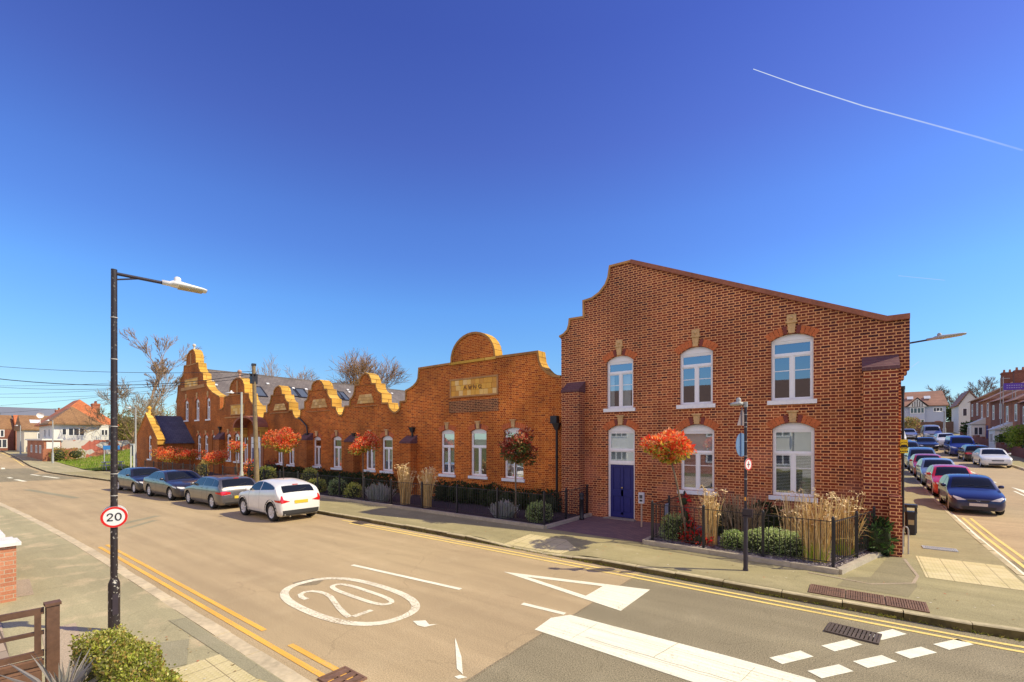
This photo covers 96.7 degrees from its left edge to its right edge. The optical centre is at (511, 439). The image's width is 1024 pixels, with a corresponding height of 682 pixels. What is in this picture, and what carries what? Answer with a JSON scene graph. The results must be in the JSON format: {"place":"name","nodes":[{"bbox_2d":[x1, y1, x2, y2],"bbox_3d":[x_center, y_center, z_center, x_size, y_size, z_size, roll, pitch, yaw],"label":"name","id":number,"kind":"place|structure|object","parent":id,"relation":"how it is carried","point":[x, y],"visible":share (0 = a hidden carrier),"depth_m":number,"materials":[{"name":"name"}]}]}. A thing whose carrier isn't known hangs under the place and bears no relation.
{"place":"outdoors","nodes":[
{"label":"outdoors","id":0,"kind":"place"},
{"bbox_2d":[5,450,89,472],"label":"corner pavement","id":1,"kind":"structure","parent":0,"point":[58,467],"depth_m":49.83,"materials":[{"name":"concrete"}]},
{"bbox_2d":[55,450,132,469],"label":"grass bank","id":2,"kind":"structure","parent":0,"point":[120,458],"depth_m":50.98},
{"bbox_2d":[49,446,86,461],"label":"garden shrub","id":3,"kind":"object","parent":2,"relation":"on","point":[60,455],"visible":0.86,"depth_m":55.27,"materials":[{"name":"green plant"}]},
{"bbox_2d":[61,440,131,459],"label":"painted wall","id":4,"kind":"structure","parent":2,"relation":"on","point":[92,448],"depth_m":59.66,"materials":[{"name":"paint"}]},
{"bbox_2d":[73,376,163,443],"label":"bare tree","id":5,"kind":"object","parent":2,"relation":"on","point":[121,395],"visible":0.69,"depth_m":60.29,"materials":[{"name":"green plant"}]},
{"bbox_2d":[121,393,175,431],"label":"bare tree","id":6,"kind":"object","parent":2,"relation":"on","point":[160,412],"visible":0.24,"depth_m":62.08,"materials":[{"name":"brown plant"}]},
{"bbox_2d":[0,506,284,681],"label":"pavement","id":7,"kind":"structure","parent":0,"point":[51,566],"depth_m":8.64,"materials":[{"name":"concrete"}]},
{"bbox_2d":[0,537,20,602],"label":"brick pier","id":8,"kind":"structure","parent":7,"relation":"on","point":[8,545],"depth_m":8.41,"materials":[{"name":"brick"}]},
{"bbox_2d":[0,599,61,681],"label":"wooden gate","id":9,"kind":"structure","parent":7,"relation":"on","point":[52,637],"depth_m":4.60,"materials":[{"name":"wood"}]},
{"bbox_2d":[16,579,87,678],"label":"footway repair","id":10,"kind":"structure","parent":7,"relation":"on","point":[24,587],"depth_m":7.03,"materials":[{"name":"concrete"}]},
{"bbox_2d":[0,638,117,681],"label":"spiky plant","id":11,"kind":"object","parent":7,"relation":"on","point":[81,675],"visible":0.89,"depth_m":3.74,"materials":[{"name":"grey plant"}]},
{"bbox_2d":[67,624,187,681],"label":"privet hedge","id":12,"kind":"object","parent":7,"relation":"on","point":[125,657],"visible":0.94,"depth_m":3.79,"materials":[{"name":"green plant"}]},
{"bbox_2d":[108,268,206,628],"bbox_3d":[-5.821,0.125,7.526,0.280,5.750,1.294,0,0,44],"label":"street lamp","id":13,"kind":"object","parent":7,"relation":"on","point":[114,593],"visible":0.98,"depth_m":7.09,"materials":[{"name":"metal"}]},
{"bbox_2d":[100,507,127,527],"bbox_3d":[-6.214,1.205,7.115,0.326,0.326,0.130,0,0,-38],"label":"speed limit sign","id":14,"kind":"object","parent":13,"relation":"attached to","point":[112,517],"visible":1,"depth_m":7.06,"materials":[{"name":"white metal"}]},
{"bbox_2d":[143,618,282,681],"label":"footway trench","id":15,"kind":"object","parent":7,"relation":"on","point":[175,652],"visible":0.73,"depth_m":6.43,"materials":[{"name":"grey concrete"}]},
{"bbox_2d":[171,654,267,681],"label":"tactile paving","id":16,"kind":"structure","parent":7,"relation":"on","point":[218,668],"depth_m":5.85,"materials":[{"name":"concrete"}]},
{"bbox_2d":[0,450,641,681],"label":"road","id":17,"kind":"structure","parent":0,"point":[251,566],"depth_m":10.30,"materials":[{"name":"asphalt"}]},
{"bbox_2d":[0,468,81,481],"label":"road patch","id":18,"kind":"object","parent":17,"relation":"on","point":[21,474],"visible":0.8,"depth_m":38.16,"materials":[{"name":"asphalt"}]},
{"bbox_2d":[118,467,160,492],"bbox_3d":[-22.420,2.342,27.649,4.420,1.507,2.006,0,0,34],"label":"parked car","id":19,"kind":"object","parent":17,"relation":"on","point":[132,478],"visible":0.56,"depth_m":26.94,"materials":[{"name":"blue paint"}]},
{"bbox_2d":[143,469,203,499],"bbox_3d":[-18.205,2.328,24.765,4.770,1.537,2.063,0,0,34],"label":"parked car","id":20,"kind":"object","parent":17,"relation":"on","point":[171,484],"visible":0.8,"depth_m":24.07,"materials":[{"name":"grey paint"}]},
{"bbox_2d":[184,474,255,508],"bbox_3d":[-13.979,2.339,21.816,4.370,1.514,2.015,0,0,36],"label":"parked car","id":21,"kind":"object","parent":17,"relation":"on","point":[214,491],"visible":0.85,"depth_m":20.58,"materials":[{"name":"grey paint"}]},
{"bbox_2d":[98,544,351,681],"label":"yellow lines","id":22,"kind":"object","parent":17,"relation":"on","point":[281,651],"visible":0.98,"depth_m":7.83,"materials":[{"name":"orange paint"}]},
{"bbox_2d":[238,478,319,520],"bbox_3d":[-9.542,2.288,18.574,3.668,1.615,1.970,0,0,37],"label":"parked car","id":23,"kind":"object","parent":17,"relation":"on","point":[275,499],"visible":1,"depth_m":17.61,"materials":[{"name":"white paint"}]},
{"bbox_2d":[317,666,366,681],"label":"drain grate","id":24,"kind":"object","parent":17,"relation":"on","point":[335,675],"visible":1,"depth_m":5.91,"materials":[{"name":"brown metal"}]},
{"bbox_2d":[280,577,419,625],"bbox_3d":[-3.215,3.094,8.898,3.400,0.001,1.820,0,0,37],"label":"speed roundel","id":25,"kind":"object","parent":17,"relation":"on","point":[291,602],"visible":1,"depth_m":8.75,"materials":[{"name":"white paint"}]},
{"bbox_2d":[293,573,640,681],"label":"road scars","id":26,"kind":"object","parent":17,"relation":"on","point":[318,582],"visible":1,"depth_m":7.26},
{"bbox_2d":[0,452,1023,652],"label":"yellow lines","id":27,"kind":"object","parent":17,"relation":"on","point":[997,546],"visible":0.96,"depth_m":9.52,"materials":[{"name":"paint"}]},
{"bbox_2d":[385,525,1022,641],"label":"kerb weeds","id":28,"kind":"object","parent":17,"relation":"on","point":[866,611],"visible":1,"depth_m":8.94,"materials":[{"name":"green plant"}]},
{"bbox_2d":[5,450,842,608],"bbox_3d":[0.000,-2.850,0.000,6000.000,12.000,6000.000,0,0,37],"label":"ground","id":29,"kind":"structure","parent":0,"point":[452,532],"depth_m":12.26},
{"bbox_2d":[0,415,13,450],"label":"brick house","id":30,"kind":"structure","parent":29,"relation":"on","point":[6,433],"depth_m":81.52,"materials":[{"name":"red brick"}]},
{"bbox_2d":[0,407,56,418],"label":"industrial shed","id":31,"kind":"structure","parent":29,"relation":"on","point":[18,410],"depth_m":105.08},
{"bbox_2d":[14,408,59,451],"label":"cream house","id":32,"kind":"structure","parent":29,"relation":"on","point":[27,423],"depth_m":74.69,"materials":[{"name":"paint"}]},
{"bbox_2d":[25,439,62,459],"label":"brick outbuilding","id":33,"kind":"structure","parent":29,"relation":"on","point":[35,447],"depth_m":57.12,"materials":[{"name":"brown brick"}]},
{"bbox_2d":[34,399,118,439],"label":"white house","id":34,"kind":"structure","parent":29,"relation":"on","point":[66,419],"depth_m":63.09,"materials":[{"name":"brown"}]},
{"bbox_2d":[0,502,310,681],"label":"kerb","id":35,"kind":"structure","parent":29,"relation":"on","point":[280,670],"depth_m":7.62,"materials":[{"name":"stone"}]},
{"bbox_2d":[118,328,206,414],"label":"bare tree","id":36,"kind":"object","parent":29,"relation":"on","point":[161,372],"visible":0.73,"depth_m":71.37,"materials":[{"name":"brown plant"}]},
{"bbox_2d":[326,348,409,388],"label":"bare tree","id":37,"kind":"object","parent":29,"relation":"on","point":[356,368],"visible":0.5,"depth_m":74.21,"materials":[{"name":"brown plant"}]},
{"bbox_2d":[2,451,1023,640],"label":"kerb","id":38,"kind":"structure","parent":29,"relation":"on","point":[996,630],"depth_m":9.53,"materials":[{"name":"concrete"}]},
{"bbox_2d":[134,259,909,556],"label":"school building","id":39,"kind":"structure","parent":29,"relation":"on","point":[649,348],"depth_m":16.64,"materials":[{"name":"brown brick"}]},
{"bbox_2d":[330,430,342,469],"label":"window","id":40,"kind":"structure","parent":39,"relation":"in","point":[337,440],"depth_m":28.58,"materials":[{"name":"white glass"}]},
{"bbox_2d":[379,429,393,473],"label":"window","id":41,"kind":"structure","parent":39,"relation":"in","point":[387,440],"depth_m":25.53,"materials":[{"name":"white glass"}]},
{"bbox_2d":[438,422,455,476],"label":"window","id":42,"kind":"structure","parent":39,"relation":"in","point":[447,435],"depth_m":22.68,"materials":[{"name":"white glass"}]},
{"bbox_2d":[468,421,487,479],"bbox_3d":[-1.543,0.487,21.371,1.293,2.703,0.310,0,0,37],"label":"window","id":43,"kind":"structure","parent":39,"relation":"in","point":[478,435],"depth_m":21.41,"materials":[{"name":"white glass"}]},
{"bbox_2d":[501,419,525,481],"bbox_3d":[0.117,0.480,20.132,1.361,2.742,0.350,0,0,37],"label":"window","id":44,"kind":"structure","parent":39,"relation":"in","point":[519,468],"depth_m":20.14,"materials":[{"name":"white glass"}]},
{"bbox_2d":[602,340,637,411],"bbox_3d":[4.071,-2.382,17.107,1.438,2.674,0.330,0,0,37],"label":"window","id":45,"kind":"structure","parent":39,"relation":"in","point":[625,384],"depth_m":17.12,"materials":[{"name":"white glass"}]},
{"bbox_2d":[603,415,638,462],"bbox_3d":[4.103,-0.012,17.070,1.463,1.787,0.310,0,0,37],"label":"window","id":46,"kind":"structure","parent":39,"relation":"in","point":[622,436],"depth_m":17.14,"materials":[{"name":"white glass"}]},
{"bbox_2d":[611,464,633,518],"bbox_3d":[4.152,1.936,17.133,0.932,1.989,0.110,0,0,37],"label":"door","id":47,"kind":"structure","parent":39,"relation":"in","point":[622,476],"depth_m":17.11,"materials":[{"name":"blue paint"}]},
{"bbox_2d":[674,329,717,408],"bbox_3d":[6.239,-2.385,15.418,1.445,2.652,0.270,0,0,37],"label":"window","id":48,"kind":"structure","parent":39,"relation":"in","point":[695,334],"depth_m":15.45,"materials":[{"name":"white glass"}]},
{"bbox_2d":[675,413,719,495],"bbox_3d":[6.292,0.492,15.427,1.469,2.730,0.350,0,0,37],"label":"window","id":49,"kind":"structure","parent":39,"relation":"in","point":[702,435],"depth_m":15.44,"materials":[{"name":"white glass"}]},
{"bbox_2d":[765,314,819,404],"bbox_3d":[8.445,-2.413,13.737,1.430,2.698,0.270,0,0,37],"label":"window","id":50,"kind":"structure","parent":39,"relation":"in","point":[791,322],"depth_m":13.76,"materials":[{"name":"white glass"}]},
{"bbox_2d":[766,410,820,502],"bbox_3d":[8.493,0.484,13.751,1.437,2.716,0.350,0,0,37],"label":"window","id":51,"kind":"structure","parent":39,"relation":"in","point":[796,440],"depth_m":13.78,"materials":[{"name":"white glass"}]},
{"bbox_2d":[904,390,948,421],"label":"rendered house","id":52,"kind":"structure","parent":29,"relation":"on","point":[924,406],"depth_m":87.80,"materials":[{"name":"paint"}]},
{"bbox_2d":[949,390,977,432],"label":"white house","id":53,"kind":"structure","parent":29,"relation":"on","point":[960,406],"depth_m":72.52,"materials":[{"name":"paint"}]},
{"bbox_2d":[967,369,1012,421],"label":"terraced house","id":54,"kind":"structure","parent":29,"relation":"on","point":[974,410],"depth_m":63.19,"materials":[{"name":"brick"}]},
{"bbox_2d":[960,432,1023,457],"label":"garden wall","id":55,"kind":"structure","parent":29,"relation":"on","point":[1016,451],"depth_m":46.88,"materials":[{"name":"brick"}]},
{"bbox_2d":[966,367,1023,437],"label":"terraced house","id":56,"kind":"structure","parent":29,"relation":"on","point":[981,425],"depth_m":58.33,"materials":[{"name":"brick"}]},
{"bbox_2d":[987,393,1023,447],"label":"terraced house","id":57,"kind":"structure","parent":29,"relation":"on","point":[1011,413],"depth_m":48.56,"materials":[{"name":"brick"}]},
{"bbox_2d":[988,391,1023,427],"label":"terraced house","id":58,"kind":"structure","parent":29,"relation":"on","point":[995,412],"depth_m":53.17,"materials":[{"name":"brick"}]},
{"bbox_2d":[1000,424,1023,450],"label":"leafy tree","id":59,"kind":"object","parent":29,"relation":"on","point":[1013,432],"visible":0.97,"depth_m":43.54,"materials":[{"name":"green plant"}]},
{"bbox_2d":[0,0,1023,421],"label":"sky","id":60,"kind":"structure","parent":0,"point":[402,179],"materials":[{"name":"blue"}]},
{"bbox_2d":[66,469,1023,627],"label":"pavement","id":61,"kind":"structure","parent":0,"point":[938,525],"depth_m":11.46,"materials":[{"name":"grey concrete"}]},
{"bbox_2d":[208,472,232,475],"bbox_3d":[-25.627,2.890,37.235,13.900,0.001,3.780,0,0,37],"label":"bed","id":62,"kind":"object","parent":61,"relation":"on","point":[210,474],"depth_m":37.64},
{"bbox_2d":[150,446,185,469],"bbox_3d":[-28.255,1.728,37.649,2.380,2.485,2.106,0,0,12],"label":"photinia tree","id":63,"kind":"object","parent":62,"relation":"on","point":[167,452],"visible":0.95,"depth_m":37.34,"materials":[{"name":"red plant"}]},
{"bbox_2d":[200,449,229,474],"bbox_3d":[-22.310,1.844,34.251,2.183,2.258,2.008,0,0,37],"label":"photinia tree","id":64,"kind":"object","parent":62,"relation":"on","point":[210,458],"visible":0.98,"depth_m":33.98,"materials":[{"name":"red plant"}]},
{"bbox_2d":[249,363,258,482],"bbox_3d":[-13.635,-0.519,24.152,0.761,7.052,0.452,0,0,37],"label":"telegraph pole","id":65,"kind":"object","parent":61,"relation":"on","point":[253,378],"visible":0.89,"depth_m":24.07,"materials":[{"name":"brown wood"}]},
{"bbox_2d":[222,465,587,524],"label":"railings","id":66,"kind":"object","parent":61,"relation":"on","point":[268,474],"visible":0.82,"depth_m":18.08,"materials":[{"name":"black metal"}]},
{"bbox_2d":[252,478,585,524],"bbox_3d":[-8.934,2.890,24.858,27.660,0.001,3.240,0,0,37],"label":"garden bed","id":67,"kind":"object","parent":61,"relation":"on","point":[436,504],"visible":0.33,"depth_m":19.08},
{"bbox_2d":[259,426,301,477],"bbox_3d":[-13.899,1.082,27.600,1.942,3.777,2.170,0,0,37],"label":"photinia tree","id":68,"kind":"object","parent":67,"relation":"on","point":[285,442],"visible":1,"depth_m":27.40,"materials":[{"name":"red plant"}]},
{"bbox_2d":[316,466,398,492],"bbox_3d":[-9.354,2.433,26.361,8.083,1.520,1.186,0,0,37],"label":"laurel hedge","id":69,"kind":"object","parent":67,"relation":"on","point":[376,479],"visible":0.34,"depth_m":25.59,"materials":[{"name":"green plant"}]},
{"bbox_2d":[347,431,380,477],"bbox_3d":[-7.331,1.243,22.639,1.536,3.454,1.575,0,0,-9],"label":"photinia tree","id":70,"kind":"object","parent":67,"relation":"on","point":[365,443],"visible":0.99,"depth_m":22.47,"materials":[{"name":"red plant"}]},
{"bbox_2d":[366,483,396,501],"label":"lavender","id":71,"kind":"object","parent":67,"relation":"on","point":[375,493],"visible":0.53,"depth_m":21.30,"materials":[{"name":"grey plant"}]},
{"bbox_2d":[394,462,419,504],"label":"reed grass","id":72,"kind":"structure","parent":67,"relation":"on","point":[406,477],"depth_m":20.25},
{"bbox_2d":[416,466,437,507],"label":"reed grass","id":73,"kind":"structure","parent":67,"relation":"on","point":[427,494],"depth_m":19.39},
{"bbox_2d":[432,479,480,504],"bbox_3d":[-2.576,2.505,21.071,3.091,1.369,1.166,0,0,37],"label":"laurel hedge","id":74,"kind":"object","parent":67,"relation":"on","point":[441,492],"visible":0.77,"depth_m":20.84,"materials":[{"name":"green plant"}]},
{"bbox_2d":[473,482,561,512],"bbox_3d":[0.084,2.508,19.188,4.655,1.378,1.182,0,0,37],"label":"laurel hedge","id":75,"kind":"object","parent":67,"relation":"on","point":[523,498],"visible":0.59,"depth_m":18.91,"materials":[{"name":"green plant"}]},
{"bbox_2d":[498,426,538,517],"bbox_3d":[0.127,1.227,16.716,1.967,3.487,1.701,0,0,37],"label":"photinia tree","id":76,"kind":"object","parent":67,"relation":"on","point":[517,447],"visible":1,"depth_m":16.41,"materials":[{"name":"red plant"}]},
{"bbox_2d":[525,500,552,522],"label":"round shrub","id":77,"kind":"object","parent":67,"relation":"on","point":[539,512],"visible":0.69,"depth_m":15.97,"materials":[{"name":"green plant"}]},
{"bbox_2d":[320,495,591,528],"bbox_3d":[-14.682,2.930,28.774,41.814,0.140,3.312,0,0,36],"label":"garden edging","id":78,"kind":"object","parent":61,"relation":"on","point":[554,524],"visible":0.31,"depth_m":17.32,"materials":[{"name":"concrete"}]},
{"bbox_2d":[548,516,661,541],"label":"entrance paving","id":79,"kind":"structure","parent":61,"relation":"on","point":[614,528],"depth_m":15.18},
{"bbox_2d":[730,398,747,570],"bbox_3d":[5.166,1.008,10.345,0.384,3.925,0.198,0,0,3],"label":"street lamp","id":80,"kind":"object","parent":61,"relation":"on","point":[738,402],"visible":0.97,"depth_m":10.29,"materials":[{"name":"metal"}]},
{"bbox_2d":[650,525,869,567],"bbox_3d":[6.863,2.890,12.623,5.220,0.001,3.560,0,0,37],"label":"slate bed","id":81,"kind":"object","parent":61,"relation":"on","point":[720,548],"visible":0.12,"depth_m":11.86,"materials":[{"name":"gravel"}]},
{"bbox_2d":[639,427,697,540],"bbox_3d":[4.408,1.299,12.818,1.577,3.353,1.559,0,0,37],"label":"photinia tree","id":82,"kind":"object","parent":81,"relation":"on","point":[674,446],"visible":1,"depth_m":12.56,"materials":[{"name":"red plant"}]},
{"bbox_2d":[658,512,688,540],"bbox_3d":[4.724,2.602,13.290,0.914,1.042,0.906,0,0,37],"label":"round shrub","id":83,"kind":"object","parent":81,"relation":"on","point":[676,523],"visible":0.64,"depth_m":13.06,"materials":[{"name":"green plant"}]},
{"bbox_2d":[677,492,714,545],"bbox_3d":[5.059,2.315,12.797,0.689,1.549,1.294,0,0,-23],"label":"red shrub","id":84,"kind":"object","parent":81,"relation":"on","point":[690,530],"visible":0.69,"depth_m":12.79,"materials":[{"name":"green plant"}]},
{"bbox_2d":[695,485,727,545],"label":"reed grass","id":85,"kind":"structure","parent":81,"relation":"on","point":[708,519],"depth_m":12.46,"materials":[{"name":"plant"}]},
{"bbox_2d":[719,529,742,550],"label":"spreading shrub","id":86,"kind":"object","parent":81,"relation":"on","point":[730,539],"visible":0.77,"depth_m":12.03,"materials":[{"name":"green plant"}]},
{"bbox_2d":[713,492,770,538],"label":"reed grass","id":87,"kind":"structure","parent":81,"relation":"on","point":[738,517],"depth_m":13.28,"materials":[{"name":"plant"}]},
{"bbox_2d":[742,500,799,533],"bbox_3d":[7.459,2.457,13.200,1.493,1.439,1.057,0,0,21],"label":"laurel hedge","id":88,"kind":"object","parent":81,"relation":"on","point":[775,514],"visible":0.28,"depth_m":13.02,"materials":[{"name":"green plant"}]},
{"bbox_2d":[738,526,822,559],"bbox_3d":[6.768,2.660,11.522,1.945,0.940,0.990,0,0,37],"label":"spreading shrub","id":89,"kind":"object","parent":81,"relation":"on","point":[784,543],"visible":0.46,"depth_m":11.36,"materials":[{"name":"green plant"}]},
{"bbox_2d":[770,488,807,534],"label":"reed grass","id":90,"kind":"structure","parent":81,"relation":"on","point":[787,520],"depth_m":12.31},
{"bbox_2d":[784,489,846,562],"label":"reed grass","id":91,"kind":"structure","parent":81,"relation":"on","point":[807,512],"depth_m":10.76,"materials":[{"name":"plant"}]},
{"bbox_2d":[814,490,872,556],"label":"reed grass","id":92,"kind":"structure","parent":81,"relation":"on","point":[843,513],"depth_m":11.28,"materials":[{"name":"plant"}]},
{"bbox_2d":[859,513,899,555],"bbox_3d":[9.381,2.549,11.720,0.970,1.325,0.817,0,0,37],"label":"laurel bush","id":93,"kind":"object","parent":81,"relation":"on","point":[881,539],"visible":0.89,"depth_m":11.56,"materials":[{"name":"green plant"}]},
{"bbox_2d":[642,532,882,574],"bbox_3d":[6.806,2.930,12.535,5.486,0.140,3.601,0,0,37],"label":"garden edging","id":94,"kind":"object","parent":61,"relation":"on","point":[854,564],"visible":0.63,"depth_m":11.04,"materials":[{"name":"concrete"}]},
{"bbox_2d":[651,490,875,567],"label":"railings","id":95,"kind":"object","parent":61,"relation":"on","point":[833,521],"visible":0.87,"depth_m":11.23,"materials":[{"name":"black metal"}]},
{"bbox_2d":[504,534,1023,590],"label":"tactile paving","id":96,"kind":"structure","parent":61,"relation":"on","point":[975,573],"depth_m":10.47,"materials":[{"name":"concrete"}]},
{"bbox_2d":[808,584,844,598],"bbox_3d":[6.163,2.962,8.907,0.570,0.025,0.600,0,0,37],"label":"pavement grate","id":97,"kind":"object","parent":61,"relation":"on","point":[822,592],"visible":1,"depth_m":8.89,"materials":[{"name":"brown metal"}]},
{"bbox_2d":[846,590,884,604],"bbox_3d":[6.632,2.962,8.549,0.570,0.025,0.600,0,0,37],"label":"pavement grate","id":98,"kind":"object","parent":61,"relation":"on","point":[864,596],"visible":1,"depth_m":8.51,"materials":[{"name":"brown metal"}]},
{"bbox_2d":[837,556,916,596],"bbox_3d":[8.395,2.966,10.099,3.840,0.001,1.105,0,0,-41],"label":"pavement patch","id":99,"kind":"object","parent":61,"relation":"on","point":[890,569],"visible":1,"depth_m":9.58,"materials":[{"name":"concrete"}]},
{"bbox_2d":[885,596,929,612],"bbox_3d":[7.102,2.962,8.192,0.570,0.025,0.600,0,0,37],"label":"pavement grate","id":100,"kind":"object","parent":61,"relation":"on","point":[917,605],"visible":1,"depth_m":8.14,"materials":[{"name":"brown metal"}]},
{"bbox_2d":[904,503,917,534],"bbox_3d":[12.502,2.500,14.270,0.310,0.940,0.330,0,0,37],"label":"litter bin","id":101,"kind":"object","parent":61,"relation":"on","point":[911,520],"visible":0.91,"depth_m":14.16,"materials":[{"name":"black metal"}]},
{"bbox_2d":[468,561,1023,681],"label":"junction road","id":102,"kind":"structure","parent":0,"point":[759,633],"depth_m":6.88,"materials":[{"name":"asphalt"}]},
{"bbox_2d":[351,564,815,681],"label":"white markings","id":103,"kind":"object","parent":102,"relation":"on","point":[620,598],"visible":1,"depth_m":6.80,"materials":[{"name":"paint"}]},
{"bbox_2d":[824,622,881,644],"bbox_3d":[5.446,3.087,7.272,0.690,0.025,0.470,0,0,44],"label":"gully grate","id":104,"kind":"object","parent":102,"relation":"on","point":[848,631],"visible":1,"depth_m":7.26,"materials":[{"name":"metal"}]},
{"bbox_2d":[770,471,1023,677],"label":"give way markings","id":105,"kind":"object","parent":102,"relation":"on","point":[832,670],"visible":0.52,"depth_m":6.58,"materials":[{"name":"white paint"}]},
{"bbox_2d":[905,433,1023,561],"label":"side road","id":106,"kind":"structure","parent":0,"point":[1007,527],"depth_m":18.48,"materials":[{"name":"asphalt"}]},
{"bbox_2d":[916,458,953,484],"bbox_3d":[25.555,1.883,27.378,1.934,1.500,3.970,0,2,37],"label":"parked car","id":107,"kind":"object","parent":106,"relation":"on","point":[923,465],"visible":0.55,"depth_m":27.17,"materials":[{"name":"silver paint"}]},
{"bbox_2d":[925,464,971,495],"bbox_3d":[22.526,2.060,23.401,1.897,1.480,3.870,0,2,37],"label":"parked car","id":108,"kind":"object","parent":106,"relation":"on","point":[935,473],"visible":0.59,"depth_m":23.17,"materials":[{"name":"red paint"}]},
{"bbox_2d":[944,435,977,455],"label":"parked car","id":109,"kind":"object","parent":106,"relation":"on","point":[952,443],"visible":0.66,"depth_m":46.10,"materials":[{"name":"blue paint"}]},
{"bbox_2d":[938,473,1005,514],"bbox_3d":[19.642,2.194,19.566,1.904,1.533,3.840,0,2,37],"label":"parked car","id":110,"kind":"object","parent":106,"relation":"on","point":[969,491],"visible":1,"depth_m":18.66,"materials":[{"name":"blue paint"}]},
{"bbox_2d":[972,448,1012,467],"bbox_3d":[38.606,1.409,36.672,1.969,1.430,4.420,0,2,37],"label":"parked car","id":111,"kind":"object","parent":106,"relation":"on","point":[982,457],"visible":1,"depth_m":35.67,"materials":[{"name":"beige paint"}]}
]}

